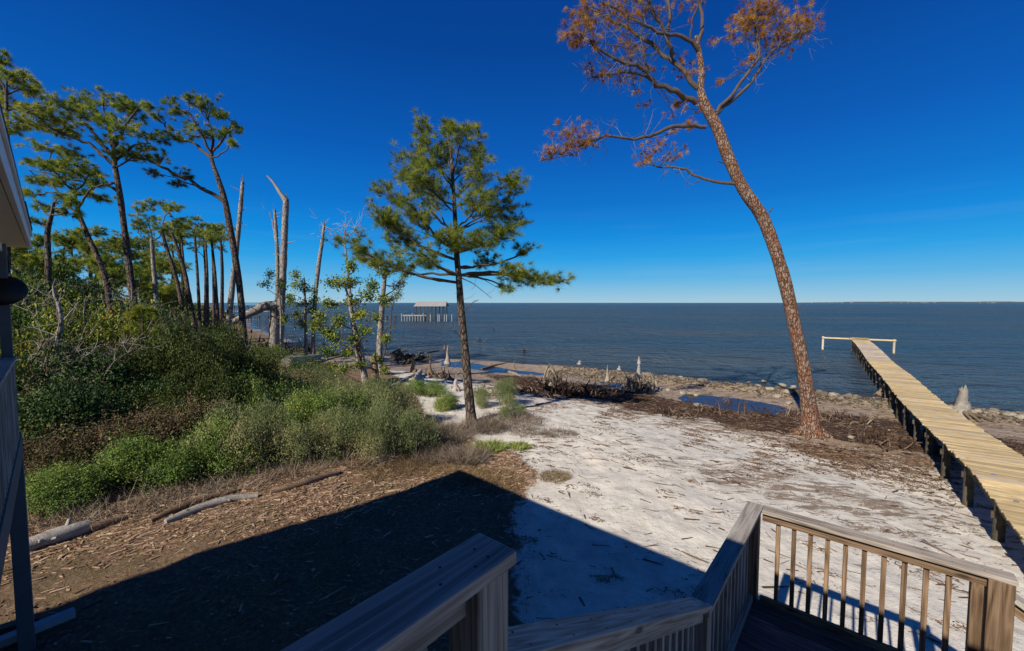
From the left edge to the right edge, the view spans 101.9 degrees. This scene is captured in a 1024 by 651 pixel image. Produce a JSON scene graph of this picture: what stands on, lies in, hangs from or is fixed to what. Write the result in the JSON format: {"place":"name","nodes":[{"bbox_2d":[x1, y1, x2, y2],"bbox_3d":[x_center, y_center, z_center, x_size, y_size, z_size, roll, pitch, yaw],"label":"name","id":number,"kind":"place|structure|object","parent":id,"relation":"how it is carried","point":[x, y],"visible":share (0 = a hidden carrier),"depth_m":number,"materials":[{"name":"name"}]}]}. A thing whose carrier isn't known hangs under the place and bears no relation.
{"place":"outdoors","nodes":[
{"label":"outdoors","id":0,"kind":"place"},
{"bbox_2d":[0,304,1023,650],"bbox_3d":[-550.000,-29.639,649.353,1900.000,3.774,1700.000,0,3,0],"label":"ground","id":1,"kind":"structure","parent":0,"point":[566,534],"depth_m":8.26,"materials":[{"name":"white sand"}]},
{"bbox_2d":[0,102,35,650],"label":"house","id":2,"kind":"structure","parent":1,"relation":"on","point":[16,229],"depth_m":4.40,"materials":[{"name":"grey wood"}]},
{"bbox_2d":[0,276,27,304],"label":"satellite dish","id":3,"kind":"object","parent":2,"relation":"attached to","point":[13,290],"visible":1,"depth_m":4.91,"materials":[{"name":"black metal"}]},
{"bbox_2d":[0,607,75,647],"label":"stacked lumber","id":4,"kind":"object","parent":1,"relation":"on","point":[8,633],"visible":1,"depth_m":5.42,"materials":[{"name":"grey wood"}]},
{"bbox_2d":[11,244,67,296],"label":"pine tree","id":5,"kind":"object","parent":1,"relation":"on","point":[23,257],"visible":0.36,"depth_m":23.71,"materials":[{"name":"green plant"}]},
{"bbox_2d":[0,48,82,274],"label":"pine tree","id":6,"kind":"object","parent":1,"relation":"on","point":[12,126],"visible":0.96,"depth_m":21.26,"materials":[{"name":"green plant"}]},
{"bbox_2d":[0,345,88,416],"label":"thicket shrub","id":7,"kind":"object","parent":1,"relation":"on","point":[42,374],"visible":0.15,"depth_m":12.13,"materials":[{"name":"green plant"}]},
{"bbox_2d":[0,288,102,382],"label":"thicket shrub","id":8,"kind":"object","parent":1,"relation":"on","point":[31,338],"visible":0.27,"depth_m":15.48,"materials":[{"name":"green plant"}]},
{"bbox_2d":[12,287,93,388],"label":"bare scrub","id":9,"kind":"object","parent":1,"relation":"on","point":[42,345],"visible":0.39,"depth_m":12.77,"materials":[{"name":"grey wood"}]},
{"bbox_2d":[29,191,87,313],"bbox_3d":[-22.859,-1.681,21.149,2.987,10.496,1.741,0,3,0],"label":"pine tree","id":10,"kind":"object","parent":1,"relation":"on","point":[69,200],"visible":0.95,"depth_m":20.86,"materials":[{"name":"green plant"}]},
{"bbox_2d":[29,518,91,550],"bbox_3d":[-8.186,3.767,7.530,0.330,0.395,0.810,2,4,27],"label":"log","id":11,"kind":"object","parent":1,"relation":"on","point":[59,534],"visible":0.81,"depth_m":7.47,"materials":[{"name":"grey wood"}]},
{"bbox_2d":[22,419,102,476],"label":"thicket shrub","id":12,"kind":"object","parent":1,"relation":"on","point":[41,455],"visible":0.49,"depth_m":9.70,"materials":[{"name":"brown plant"}]},
{"bbox_2d":[10,256,120,374],"bbox_3d":[-21.253,0.550,18.930,3.894,7.376,5.484,2,4,28],"label":"thicket shrub","id":13,"kind":"object","parent":1,"relation":"on","point":[19,320],"visible":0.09,"depth_m":18.26,"materials":[{"name":"green plant"}]},
{"bbox_2d":[25,460,111,523],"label":"shrub","id":14,"kind":"object","parent":1,"relation":"on","point":[52,503],"visible":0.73,"depth_m":8.46,"materials":[{"name":"green plant"}]},
{"bbox_2d":[20,155,119,334],"bbox_3d":[-23.411,-2.670,21.794,5.478,12.465,2.605,0,3,0],"label":"pine tree","id":15,"kind":"object","parent":1,"relation":"on","point":[84,167],"visible":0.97,"depth_m":21.71,"materials":[{"name":"green plant"}]},
{"bbox_2d":[17,367,127,471],"bbox_3d":[-11.800,2.570,10.448,3.345,2.947,3.207,-3,4,-44],"label":"thicket shrub","id":16,"kind":"object","parent":1,"relation":"on","point":[68,401],"visible":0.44,"depth_m":10.56,"materials":[{"name":"green plant"}]},
{"bbox_2d":[41,250,103,301],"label":"pine tree","id":17,"kind":"object","parent":1,"relation":"on","point":[73,271],"visible":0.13,"depth_m":32.30,"materials":[{"name":"green plant"}]},
{"bbox_2d":[18,356,128,460],"bbox_3d":[-12.467,2.513,11.487,4.157,3.340,2.955,3,4,41],"label":"thicket shrub","id":18,"kind":"object","parent":1,"relation":"on","point":[35,397],"visible":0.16,"depth_m":10.86,"materials":[{"name":"green plant"}]},
{"bbox_2d":[23,247,128,311],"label":"thicket shrub","id":19,"kind":"object","parent":1,"relation":"on","point":[60,276],"visible":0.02,"depth_m":30.38,"materials":[{"name":"green plant"}]},
{"bbox_2d":[27,486,125,536],"bbox_3d":[-8.768,3.642,8.131,2.055,0.751,2.256,0,3,0],"label":"dry brush","id":20,"kind":"object","parent":1,"relation":"on","point":[39,524],"visible":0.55,"depth_m":8.18,"materials":[{"name":"brown plant"}]},
{"bbox_2d":[14,288,145,375],"bbox_3d":[-18.195,1.207,17.762,4.048,5.578,4.376,-2,4,-33],"label":"thicket shrub","id":21,"kind":"object","parent":1,"relation":"on","point":[105,325],"visible":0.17,"depth_m":17.79,"materials":[{"name":"green plant"}]},
{"bbox_2d":[56,273,103,349],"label":"scrub tree","id":22,"kind":"object","parent":1,"relation":"on","point":[85,287],"visible":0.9,"depth_m":18.64,"materials":[{"name":"green plant"}]},
{"bbox_2d":[25,449,144,512],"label":"shrub","id":23,"kind":"object","parent":1,"relation":"on","point":[76,478],"visible":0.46,"depth_m":8.74,"materials":[{"name":"green plant"}]},
{"bbox_2d":[16,325,154,403],"bbox_3d":[-13.942,2.068,12.823,3.414,4.175,4.802,2,4,26],"label":"thicket shrub","id":24,"kind":"object","parent":1,"relation":"on","point":[98,364],"visible":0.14,"depth_m":13.18,"materials":[{"name":"green plant"}]},
{"bbox_2d":[12,83,165,324],"bbox_3d":[-25.132,-5.317,24.570,8.907,17.522,3.662,0,3,7],"label":"pine tree","id":25,"kind":"object","parent":1,"relation":"on","point":[132,108],"visible":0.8,"depth_m":24.29,"materials":[{"name":"green plant"}]},
{"bbox_2d":[42,223,140,303],"bbox_3d":[-30.110,-2.102,30.163,6.622,10.471,3.715,0,3,0],"label":"pine tree","id":26,"kind":"object","parent":1,"relation":"on","point":[89,261],"visible":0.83,"depth_m":29.50,"materials":[{"name":"green plant"}]},
{"bbox_2d":[56,278,129,335],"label":"thicket shrub","id":27,"kind":"object","parent":1,"relation":"on","point":[89,300],"visible":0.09,"depth_m":24.20,"materials":[{"name":"green plant"}]},
{"bbox_2d":[23,405,165,473],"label":"thicket shrub","id":28,"kind":"object","parent":1,"relation":"on","point":[114,430],"visible":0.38,"depth_m":10.23,"materials":[{"name":"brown plant"}]},
{"bbox_2d":[28,319,163,382],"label":"bare scrub","id":29,"kind":"object","parent":1,"relation":"on","point":[82,357],"visible":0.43,"depth_m":13.16,"materials":[{"name":"grey wood"}]},
{"bbox_2d":[61,290,169,354],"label":"thicket shrub","id":30,"kind":"object","parent":1,"relation":"on","point":[88,317],"visible":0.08,"depth_m":19.86,"materials":[{"name":"green plant"}]},
{"bbox_2d":[33,437,199,526],"bbox_3d":[-8.994,3.372,9.592,1.959,1.435,2.847,3,4,39],"label":"shrub","id":31,"kind":"object","parent":1,"relation":"on","point":[115,474],"visible":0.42,"depth_m":9.50,"materials":[{"name":"green plant"}]},
{"bbox_2d":[56,477,183,531],"bbox_3d":[-7.951,3.615,8.472,2.083,0.697,2.033,-2,4,-30],"label":"dry brush","id":32,"kind":"object","parent":1,"relation":"on","point":[134,504],"visible":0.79,"depth_m":8.54,"materials":[{"name":"brown plant"}]},
{"bbox_2d":[80,367,178,431],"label":"thicket shrub","id":33,"kind":"object","parent":1,"relation":"on","point":[158,384],"visible":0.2,"depth_m":12.70,"materials":[{"name":"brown plant"}]},
{"bbox_2d":[90,230,171,299],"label":"pine tree","id":34,"kind":"object","parent":1,"relation":"on","point":[142,275],"visible":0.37,"depth_m":37.70,"materials":[{"name":"green plant"}]},
{"bbox_2d":[76,341,191,400],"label":"evergreen shrub","id":35,"kind":"object","parent":1,"relation":"on","point":[152,362],"visible":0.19,"depth_m":14.26,"materials":[{"name":"green plant"}]},
{"bbox_2d":[117,303,163,342],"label":"pine sapling","id":36,"kind":"object","parent":1,"relation":"on","point":[141,313],"visible":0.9,"depth_m":18.02,"materials":[{"name":"green plant"}]},
{"bbox_2d":[88,419,209,493],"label":"shrub","id":37,"kind":"object","parent":1,"relation":"on","point":[182,451],"visible":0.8,"depth_m":9.62,"materials":[{"name":"green plant"}]},
{"bbox_2d":[119,248,186,303],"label":"pine tree","id":38,"kind":"object","parent":1,"relation":"on","point":[164,290],"visible":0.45,"depth_m":43.35,"materials":[{"name":"green plant"}]},
{"bbox_2d":[112,394,198,453],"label":"thicket shrub","id":39,"kind":"object","parent":1,"relation":"on","point":[161,434],"visible":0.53,"depth_m":11.03,"materials":[{"name":"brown plant"}]},
{"bbox_2d":[126,196,185,306],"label":"pine tree","id":40,"kind":"object","parent":1,"relation":"on","point":[144,209],"visible":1,"depth_m":33.59,"materials":[{"name":"green plant"}]},
{"bbox_2d":[135,200,189,331],"bbox_3d":[-29.753,-3.542,36.095,4.906,14.261,2.612,0,3,0],"label":"pine tree","id":41,"kind":"object","parent":1,"relation":"on","point":[178,220],"visible":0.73,"depth_m":35.79,"materials":[{"name":"green plant"}]},
{"bbox_2d":[140,255,195,325],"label":"pine tree","id":42,"kind":"object","parent":1,"relation":"on","point":[162,270],"visible":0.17,"depth_m":47.55,"materials":[{"name":"green plant"}]},
{"bbox_2d":[156,220,197,334],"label":"pine tree","id":43,"kind":"object","parent":1,"relation":"on","point":[187,285],"visible":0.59,"depth_m":39.79,"materials":[{"name":"brown plant"}]},
{"bbox_2d":[127,375,234,440],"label":"evergreen shrub","id":44,"kind":"object","parent":1,"relation":"on","point":[182,392],"visible":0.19,"depth_m":12.73,"materials":[{"name":"green plant"}]},
{"bbox_2d":[128,471,236,514],"bbox_3d":[-7.206,3.597,9.204,1.987,0.729,2.049,1,3,21],"label":"dry brush","id":45,"kind":"object","parent":1,"relation":"on","point":[180,495],"visible":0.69,"depth_m":9.12,"materials":[{"name":"brown plant"}]},
{"bbox_2d":[118,88,248,351],"bbox_3d":[-21.169,-5.779,26.790,8.343,18.281,3.177,0,3,0],"label":"pine tree","id":46,"kind":"object","parent":1,"relation":"on","point":[215,113],"visible":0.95,"depth_m":26.38,"materials":[{"name":"green plant"}]},
{"bbox_2d":[126,349,245,427],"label":"evergreen shrub","id":47,"kind":"object","parent":1,"relation":"on","point":[176,376],"visible":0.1,"depth_m":13.68,"materials":[{"name":"green plant"}]},
{"bbox_2d":[122,304,263,389],"bbox_3d":[-12.241,1.542,16.180,3.987,4.760,4.628,1,3,21],"label":"evergreen shrub","id":48,"kind":"object","parent":1,"relation":"on","point":[168,351],"visible":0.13,"depth_m":15.42,"materials":[{"name":"green plant"}]},
{"bbox_2d":[148,488,237,521],"bbox_3d":[-6.764,3.776,8.854,0.344,0.197,1.612,2,4,30],"label":"log","id":49,"kind":"object","parent":1,"relation":"on","point":[173,509],"visible":0.89,"depth_m":8.71,"materials":[{"name":"brown wood"}]},
{"bbox_2d":[182,215,211,334],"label":"pine tree","id":50,"kind":"object","parent":1,"relation":"on","point":[196,228],"visible":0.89,"depth_m":45.71,"materials":[{"name":"brown plant"}]},
{"bbox_2d":[160,383,243,452],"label":"thicket shrub","id":51,"kind":"object","parent":1,"relation":"on","point":[194,411],"visible":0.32,"depth_m":12.21,"materials":[{"name":"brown plant"}]},
{"bbox_2d":[192,229,216,329],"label":"pine tree","id":52,"kind":"object","parent":1,"relation":"on","point":[204,235],"visible":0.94,"depth_m":49.80,"materials":[{"name":"brown plant"}]},
{"bbox_2d":[18,343,401,512],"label":"undergrowth","id":53,"kind":"object","parent":1,"relation":"on","point":[316,367],"visible":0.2,"depth_m":12.10,"materials":[{"name":"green plant"}]},
{"bbox_2d":[164,493,258,523],"bbox_3d":[-6.290,3.773,8.756,0.361,0.185,1.634,3,4,43],"label":"log","id":54,"kind":"object","parent":1,"relation":"on","point":[197,508],"visible":1,"depth_m":8.68,"materials":[{"name":"grey wood"}]},
{"bbox_2d":[170,321,278,424],"bbox_3d":[-10.041,1.886,14.458,3.029,4.168,3.748,0,3,-1],"label":"evergreen shrub","id":55,"kind":"object","parent":1,"relation":"on","point":[217,365],"visible":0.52,"depth_m":13.78,"materials":[{"name":"green plant"}]},
{"bbox_2d":[178,388,270,477],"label":"shrub","id":56,"kind":"object","parent":1,"relation":"on","point":[241,424],"visible":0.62,"depth_m":10.51,"materials":[{"name":"green plant"}]},
{"bbox_2d":[180,407,269,483],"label":"shrub","id":57,"kind":"object","parent":1,"relation":"on","point":[217,445],"visible":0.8,"depth_m":10.31,"materials":[{"name":"green plant"}]},
{"bbox_2d":[225,175,246,333],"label":"dead tree","id":58,"kind":"object","parent":1,"relation":"on","point":[230,305],"visible":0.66,"depth_m":35.63,"materials":[{"name":"grey wood"}]},
{"bbox_2d":[190,455,283,497],"bbox_3d":[-6.432,3.516,9.854,2.280,0.676,1.989,0,3,0],"label":"dry brush","id":59,"kind":"object","parent":1,"relation":"on","point":[243,481],"visible":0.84,"depth_m":9.79,"materials":[{"name":"brown plant"}]},
{"bbox_2d":[193,311,286,410],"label":"evergreen shrub","id":60,"kind":"object","parent":1,"relation":"on","point":[230,337],"visible":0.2,"depth_m":15.95,"materials":[{"name":"green plant"}]},
{"bbox_2d":[221,360,293,417],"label":"shrub","id":61,"kind":"object","parent":1,"relation":"on","point":[253,388],"visible":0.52,"depth_m":14.25,"materials":[{"name":"green plant"}]},
{"bbox_2d":[232,301,283,358],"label":"broken tree","id":62,"kind":"object","parent":1,"relation":"on","point":[274,321],"visible":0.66,"depth_m":40.62,"materials":[{"name":"grey plant"}]},
{"bbox_2d":[227,348,298,414],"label":"evergreen shrub","id":63,"kind":"object","parent":1,"relation":"on","point":[245,359],"visible":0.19,"depth_m":15.55,"materials":[{"name":"green plant"}]},
{"bbox_2d":[0,431,537,650],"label":"wood chips","id":64,"kind":"object","parent":1,"relation":"on","point":[208,532],"visible":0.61,"depth_m":8.58,"materials":[{"name":"brown wood"}]},
{"bbox_2d":[1,434,539,650],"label":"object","id":65,"kind":"structure","parent":1,"relation":"on","point":[408,512],"depth_m":7.42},
{"bbox_2d":[235,390,305,471],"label":"shrub","id":66,"kind":"object","parent":1,"relation":"on","point":[268,413],"visible":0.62,"depth_m":11.12,"materials":[{"name":"green plant"}]},
{"bbox_2d":[257,268,295,359],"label":"leafy tree","id":67,"kind":"object","parent":1,"relation":"on","point":[289,300],"visible":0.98,"depth_m":38.01,"materials":[{"name":"green plant"}]},
{"bbox_2d":[266,175,296,357],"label":"dead tree","id":68,"kind":"object","parent":1,"relation":"on","point":[284,244],"visible":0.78,"depth_m":41.44,"materials":[{"name":"grey wood"}]},
{"bbox_2d":[257,450,339,482],"bbox_3d":[-5.392,3.498,10.562,2.127,0.731,2.151,0,3,0],"label":"dry brush","id":69,"kind":"object","parent":1,"relation":"on","point":[296,470],"visible":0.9,"depth_m":10.48,"materials":[{"name":"brown plant"}]},
{"bbox_2d":[273,385,326,442],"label":"shrub","id":70,"kind":"object","parent":1,"relation":"on","point":[305,417],"visible":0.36,"depth_m":13.04,"materials":[{"name":"green plant"}]},
{"bbox_2d":[257,409,348,467],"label":"shrub","id":71,"kind":"object","parent":1,"relation":"on","point":[294,433],"visible":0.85,"depth_m":11.14,"materials":[{"name":"green plant"}]},
{"bbox_2d":[285,266,321,355],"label":"leafy tree","id":72,"kind":"object","parent":1,"relation":"on","point":[295,275],"visible":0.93,"depth_m":44.03,"materials":[{"name":"green plant"}]},
{"bbox_2d":[270,470,338,493],"bbox_3d":[-4.922,3.750,9.999,0.256,0.256,1.622,2,4,38],"label":"log","id":73,"kind":"object","parent":1,"relation":"on","point":[302,482],"visible":0.98,"depth_m":9.83,"materials":[{"name":"brown wood"}]},
{"bbox_2d":[279,378,370,437],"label":"shrub","id":74,"kind":"object","parent":1,"relation":"on","point":[325,401],"visible":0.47,"depth_m":13.36,"materials":[{"name":"green plant"}]},
{"bbox_2d":[305,255,383,385],"bbox_3d":[-8.446,0.084,21.001,3.792,7.219,2.165,1,3,23],"label":"leafy tree","id":75,"kind":"object","parent":1,"relation":"on","point":[354,338],"visible":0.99,"depth_m":20.86,"materials":[{"name":"green plant"}]},
{"bbox_2d":[303,397,386,458],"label":"shrub","id":76,"kind":"object","parent":1,"relation":"on","point":[343,419],"visible":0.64,"depth_m":11.95,"materials":[{"name":"green plant"}]},
{"bbox_2d":[330,371,401,427],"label":"shrub","id":77,"kind":"object","parent":1,"relation":"on","point":[373,394],"visible":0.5,"depth_m":14.49,"materials":[{"name":"green plant"}]},
{"bbox_2d":[352,395,399,463],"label":"shrub","id":78,"kind":"object","parent":1,"relation":"on","point":[376,420],"visible":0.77,"depth_m":11.87,"materials":[{"name":"green plant"}]},
{"bbox_2d":[352,456,418,481],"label":"grass clump","id":79,"kind":"object","parent":1,"relation":"on","point":[383,465],"visible":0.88,"depth_m":11.18,"materials":[{"name":"brown plant"}]},
{"bbox_2d":[365,264,411,374],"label":"leafy tree","id":80,"kind":"object","parent":1,"relation":"on","point":[384,299],"visible":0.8,"depth_m":26.89,"materials":[{"name":"green plant"}]},
{"bbox_2d":[368,374,427,424],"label":"shrub","id":81,"kind":"object","parent":1,"relation":"on","point":[402,397],"visible":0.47,"depth_m":15.15,"materials":[{"name":"green plant"}]},
{"bbox_2d":[371,400,443,458],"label":"shrub","id":82,"kind":"object","parent":1,"relation":"on","point":[410,420],"visible":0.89,"depth_m":12.43,"materials":[{"name":"green plant"}]},
{"bbox_2d":[402,376,449,396],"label":"shrub","id":83,"kind":"object","parent":1,"relation":"on","point":[435,389],"visible":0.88,"depth_m":20.24,"materials":[{"name":"green plant"}]},
{"bbox_2d":[400,433,474,467],"bbox_3d":[-2.295,3.718,12.442,2.506,0.706,2.525,0,3,0],"label":"dry brush","id":84,"kind":"object","parent":1,"relation":"on","point":[441,450],"visible":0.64,"depth_m":12.33,"materials":[{"name":"brown plant"}]},
{"bbox_2d":[320,107,576,422],"bbox_3d":[-2.120,-1.956,15.800,9.493,12.220,5.036,0,3,0],"label":"young pine tree","id":85,"kind":"object","parent":1,"relation":"on","point":[423,184],"visible":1,"depth_m":15.17,"materials":[{"name":"green plant"}]},
{"bbox_2d":[424,412,484,442],"bbox_3d":[-2.237,3.614,14.745,2.838,0.893,2.869,1,3,16],"label":"dry brush","id":86,"kind":"object","parent":1,"relation":"on","point":[458,428],"visible":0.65,"depth_m":14.64,"materials":[{"name":"brown plant"}]},
{"bbox_2d":[428,460,489,487],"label":"grass clump","id":87,"kind":"object","parent":1,"relation":"on","point":[454,476],"visible":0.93,"depth_m":11.11,"materials":[{"name":"brown plant"}]},
{"bbox_2d":[432,434,499,468],"bbox_3d":[-1.305,3.707,12.171,2.240,0.965,2.116,0,3,0],"label":"dry brush","id":88,"kind":"object","parent":1,"relation":"on","point":[477,455],"visible":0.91,"depth_m":12.07,"materials":[{"name":"brown plant"}]},
{"bbox_2d":[458,410,511,434],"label":"dry brush","id":89,"kind":"object","parent":1,"relation":"on","point":[488,428],"visible":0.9,"depth_m":15.17,"materials":[{"name":"brown plant"}]},
{"bbox_2d":[461,465,527,494],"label":"grass clump","id":90,"kind":"object","parent":1,"relation":"on","point":[500,479],"visible":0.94,"depth_m":10.71,"materials":[{"name":"brown plant"}]},
{"bbox_2d":[489,374,524,407],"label":"shrub","id":91,"kind":"object","parent":1,"relation":"on","point":[506,397],"visible":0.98,"depth_m":19.22,"materials":[{"name":"green plant"}]},
{"bbox_2d":[477,408,549,431],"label":"dry brush","id":92,"kind":"object","parent":1,"relation":"on","point":[527,422],"visible":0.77,"depth_m":16.05,"materials":[{"name":"brown plant"}]},
{"bbox_2d":[514,371,582,398],"bbox_3d":[1.986,3.742,23.851,4.344,1.994,4.086,0,3,0],"label":"root tangle","id":93,"kind":"object","parent":1,"relation":"on","point":[523,389],"visible":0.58,"depth_m":23.56,"materials":[{"name":"brown wood"}]},
{"bbox_2d":[619,372,660,393],"bbox_3d":[8.389,3.885,27.187,2.213,1.681,2.603,-2,4,-34],"label":"root tangle","id":94,"kind":"object","parent":1,"relation":"on","point":[648,387],"visible":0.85,"depth_m":26.63,"materials":[{"name":"grey wood"}]},
{"bbox_2d":[281,501,1023,650],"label":"porch staircase","id":95,"kind":"structure","parent":1,"relation":"on","point":[459,592],"depth_m":2.92,"materials":[{"name":"brown wood"}]},
{"bbox_2d":[535,0,833,442],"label":"leaning pine tree","id":96,"kind":"object","parent":1,"relation":"on","point":[809,426],"visible":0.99,"depth_m":16.27,"materials":[{"name":"orange plant"}]},
{"bbox_2d":[470,387,1023,643],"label":"beach litter","id":97,"kind":"object","parent":1,"relation":"on","point":[909,491],"visible":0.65,"depth_m":12.89,"materials":[{"name":"brown plant"}]},
{"bbox_2d":[484,373,1023,494],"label":"wrack litter","id":98,"kind":"object","parent":1,"relation":"on","point":[793,423],"visible":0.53,"depth_m":18.59,"materials":[{"name":"brown plant"}]},
{"bbox_2d":[588,434,979,589],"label":"beach sticks","id":99,"kind":"object","parent":1,"relation":"on","point":[803,541],"visible":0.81,"depth_m":9.34,"materials":[{"name":"brown wood"}]},
{"bbox_2d":[550,365,1023,424],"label":"rubble","id":100,"kind":"object","parent":1,"relation":"on","point":[859,399],"visible":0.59,"depth_m":26.83,"materials":[{"name":"grey stone"}]},
{"bbox_2d":[686,425,983,500],"bbox_3d":[11.557,4.485,15.120,8.837,0.329,7.665,0,3,0],"label":"pine straw","id":101,"kind":"object","parent":1,"relation":"on","point":[839,446],"visible":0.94,"depth_m":14.62,"materials":[{"name":"brown plant"}]},
{"bbox_2d":[855,420,924,454],"bbox_3d":[14.431,4.384,15.840,2.327,1.136,2.705,0,3,0],"label":"root tangle","id":102,"kind":"object","parent":1,"relation":"on","point":[880,437],"visible":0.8,"depth_m":15.76,"materials":[{"name":"brown wood"}]},
{"bbox_2d":[822,336,1023,544],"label":"wooden pier","id":103,"kind":"structure","parent":1,"relation":"on","point":[992,466],"depth_m":13.19,"materials":[{"name":"brown wood"}]},
{"bbox_2d":[948,385,994,422],"bbox_3d":[22.620,3.923,21.050,2.018,1.915,2.269,1,3,25],"label":"tree stump","id":104,"kind":"object","parent":1,"relation":"on","point":[962,405],"visible":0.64,"depth_m":20.76,"materials":[{"name":"white wood"}]},
{"bbox_2d":[0,0,1023,302],"label":"sky","id":105,"kind":"structure","parent":0,"point":[889,161],"materials":[{"name":"blue"}]},
{"bbox_2d":[193,303,1023,445],"bbox_3d":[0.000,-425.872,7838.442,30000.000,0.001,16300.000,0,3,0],"label":"water","id":106,"kind":"structure","parent":0,"point":[944,352],"depth_m":65.45,"materials":[{"name":"blue liquid"}]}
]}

